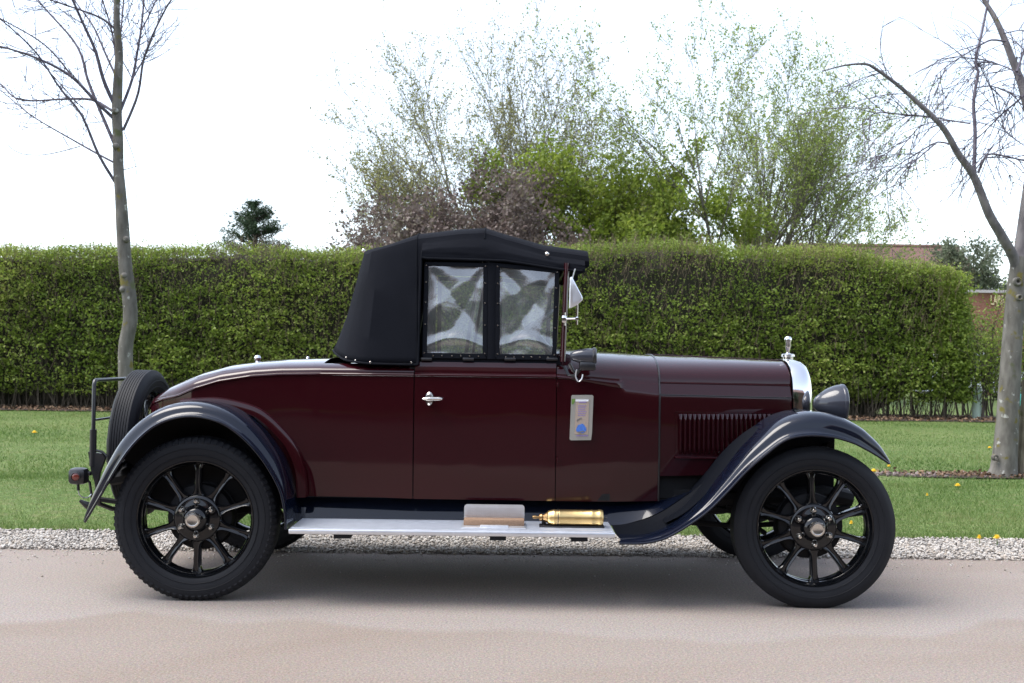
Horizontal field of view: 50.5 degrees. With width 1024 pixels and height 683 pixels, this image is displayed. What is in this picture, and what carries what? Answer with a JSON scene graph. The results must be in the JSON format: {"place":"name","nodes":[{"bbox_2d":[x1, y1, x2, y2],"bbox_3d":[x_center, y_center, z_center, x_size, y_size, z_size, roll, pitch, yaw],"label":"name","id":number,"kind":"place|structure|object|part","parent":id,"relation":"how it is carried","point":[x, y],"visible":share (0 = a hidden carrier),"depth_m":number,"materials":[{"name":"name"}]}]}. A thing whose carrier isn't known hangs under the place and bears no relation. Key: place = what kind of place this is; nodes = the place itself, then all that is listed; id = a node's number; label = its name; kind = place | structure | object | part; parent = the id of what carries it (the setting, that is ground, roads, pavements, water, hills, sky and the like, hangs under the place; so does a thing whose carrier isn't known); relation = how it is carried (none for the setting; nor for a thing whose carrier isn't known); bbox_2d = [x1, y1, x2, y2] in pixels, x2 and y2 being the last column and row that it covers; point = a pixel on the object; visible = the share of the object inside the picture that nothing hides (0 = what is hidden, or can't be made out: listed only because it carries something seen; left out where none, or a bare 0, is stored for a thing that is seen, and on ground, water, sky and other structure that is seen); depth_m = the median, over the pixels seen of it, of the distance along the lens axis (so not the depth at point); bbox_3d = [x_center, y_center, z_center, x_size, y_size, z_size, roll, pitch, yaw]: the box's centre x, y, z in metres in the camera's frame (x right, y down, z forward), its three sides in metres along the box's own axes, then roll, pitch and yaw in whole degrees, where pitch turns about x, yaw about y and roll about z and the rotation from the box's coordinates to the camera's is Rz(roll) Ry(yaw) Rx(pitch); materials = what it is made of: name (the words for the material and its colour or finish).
{"place":"outdoors","nodes":[
{"label":"outdoors","id":0,"kind":"place"},
{"bbox_2d":[0,548,1023,682],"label":"road","id":1,"kind":"structure","parent":0,"point":[111,618],"depth_m":4.39,"materials":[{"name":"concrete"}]},
{"bbox_2d":[68,227,895,607],"bbox_3d":[-0.131,0.305,5.396,3.748,1.700,1.480,1,-1,0],"label":"vintage car","id":2,"kind":"object","parent":1,"relation":"on","point":[390,421],"visible":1,"depth_m":4.89,"materials":[{"name":"red paint"}]},
{"bbox_3d":[-0.115,0.404,4.885,0.652,0.621,0.101,1,-1,0],"label":"door","id":3,"kind":"part","parent":2,"relation":"part of","materials":[{"name":"red paint"}]},
{"bbox_2d":[0,528,1023,560],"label":"gravel","id":4,"kind":"structure","parent":0,"point":[51,539],"depth_m":6.16,"materials":[{"name":"grey gravel"}]},
{"bbox_2d":[0,393,1023,538],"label":"lawn","id":5,"kind":"structure","parent":0,"point":[968,435],"depth_m":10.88,"materials":[{"name":"green plant"}]},
{"bbox_2d":[0,0,209,388],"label":"tree","id":6,"kind":"object","parent":5,"relation":"on","point":[127,289],"visible":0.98,"depth_m":10.21,"materials":[{"name":"grey plant"}]},
{"bbox_2d":[214,197,295,256],"bbox_3d":[-8.258,-1.551,34.779,4.244,6.168,4.056,1,-1,0],"label":"conifer tree","id":7,"kind":"object","parent":5,"relation":"on","point":[249,222],"visible":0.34,"depth_m":34.57,"materials":[{"name":"green plant"}]},
{"bbox_2d":[0,405,1019,421],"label":"hedge soil","id":8,"kind":"structure","parent":5,"relation":"on","point":[874,418],"depth_m":20.06,"materials":[{"name":"brown soil"}]},
{"bbox_2d":[0,226,989,419],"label":"hedge","id":9,"kind":"object","parent":8,"relation":"on","point":[862,331],"visible":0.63,"depth_m":20.54,"materials":[{"name":"green plant"}]},
{"bbox_2d":[934,275,1023,418],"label":"young tree","id":10,"kind":"object","parent":8,"relation":"on","point":[978,409],"visible":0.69,"depth_m":20.51,"materials":[{"name":"green plant"}]},
{"bbox_2d":[875,471,1023,478],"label":"tree soil","id":11,"kind":"object","parent":5,"relation":"on","point":[952,476],"visible":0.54,"depth_m":10.07,"materials":[{"name":"brown soil"}]},
{"bbox_2d":[791,0,1023,478],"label":"tree","id":12,"kind":"object","parent":11,"relation":"on","point":[1004,457],"visible":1,"depth_m":10.15,"materials":[{"name":"grey plant"}]},
{"bbox_2d":[1018,379,1023,473],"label":"tree stake","id":13,"kind":"object","parent":11,"relation":"on","point":[1021,450],"visible":0.68,"depth_m":10.23,"materials":[{"name":"brown wood"}]},
{"bbox_2d":[966,305,1023,415],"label":"young tree","id":14,"kind":"object","parent":5,"relation":"on","point":[991,399],"visible":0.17,"depth_m":21.80,"materials":[{"name":"green plant"}]},
{"bbox_2d":[981,293,1023,419],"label":"young tree","id":15,"kind":"object","parent":5,"relation":"on","point":[996,336],"visible":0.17,"depth_m":20.68,"materials":[{"name":"green plant"}]},
{"bbox_2d":[0,404,1023,477],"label":"leaf litter","id":16,"kind":"object","parent":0,"point":[982,474],"visible":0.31,"depth_m":19.92,"materials":[{"name":"brown plant"}]},
{"bbox_2d":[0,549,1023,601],"bbox_3d":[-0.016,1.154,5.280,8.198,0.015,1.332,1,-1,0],"label":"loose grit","id":17,"kind":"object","parent":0,"point":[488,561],"visible":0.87,"depth_m":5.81,"materials":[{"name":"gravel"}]},
{"bbox_2d":[0,0,1023,289],"label":"sky","id":18,"kind":"structure","parent":0,"point":[221,120],"materials":[{"name":"white"}]},
{"bbox_2d":[915,352,1022,398],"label":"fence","id":19,"kind":"object","parent":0,"point":[969,386],"visible":0.02,"depth_m":32.84,"materials":[{"name":"white paint"}]},
{"bbox_2d":[937,290,1023,394],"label":"brick building","id":20,"kind":"structure","parent":0,"point":[986,294],"depth_m":37.83,"materials":[{"name":"brick"}]},
{"label":"ground","id":21,"kind":"structure","parent":0,"visible":0},
{"bbox_2d":[320,147,609,255],"bbox_3d":[-1.225,-1.353,26.921,9.811,7.067,7.246,1,-1,0],"label":"purple leaved tree","id":22,"kind":"object","parent":21,"relation":"on","point":[521,227],"visible":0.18,"depth_m":25.78,"materials":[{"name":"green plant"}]},
{"bbox_2d":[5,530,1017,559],"bbox_3d":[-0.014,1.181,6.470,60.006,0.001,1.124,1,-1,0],"label":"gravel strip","id":23,"kind":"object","parent":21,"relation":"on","point":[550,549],"visible":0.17,"depth_m":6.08,"materials":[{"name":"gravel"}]},
{"bbox_2d":[307,0,764,244],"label":"tree","id":24,"kind":"object","parent":21,"relation":"on","point":[382,173],"visible":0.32,"depth_m":29.59,"materials":[{"name":"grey plant"}]},
{"bbox_2d":[459,124,778,257],"bbox_3d":[3.011,-1.990,28.606,8.334,7.269,6.720,1,-1,-33],"label":"tree","id":25,"kind":"object","parent":21,"relation":"on","point":[657,213],"visible":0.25,"depth_m":27.43,"materials":[{"name":"green plant"}]},
{"bbox_2d":[477,0,964,262],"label":"tree","id":26,"kind":"object","parent":21,"relation":"on","point":[804,169],"visible":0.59,"depth_m":28.08,"materials":[{"name":"green plant"}]},
{"bbox_2d":[785,243,985,342],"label":"house","id":27,"kind":"structure","parent":21,"relation":"on","point":[916,250],"depth_m":51.09,"materials":[{"name":"red brick"}]},
{"bbox_2d":[918,227,1014,289],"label":"tree","id":28,"kind":"object","parent":21,"relation":"on","point":[949,253],"visible":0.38,"depth_m":46.22,"materials":[{"name":"green plant"}]},
{"bbox_2d":[938,288,1002,414],"bbox_3d":[9.181,0.181,22.368,1.958,2.842,1.788,1,-1,0],"label":"young tree","id":29,"kind":"object","parent":21,"relation":"on","point":[963,404],"visible":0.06,"depth_m":22.23,"materials":[{"name":"green plant"}]}
]}

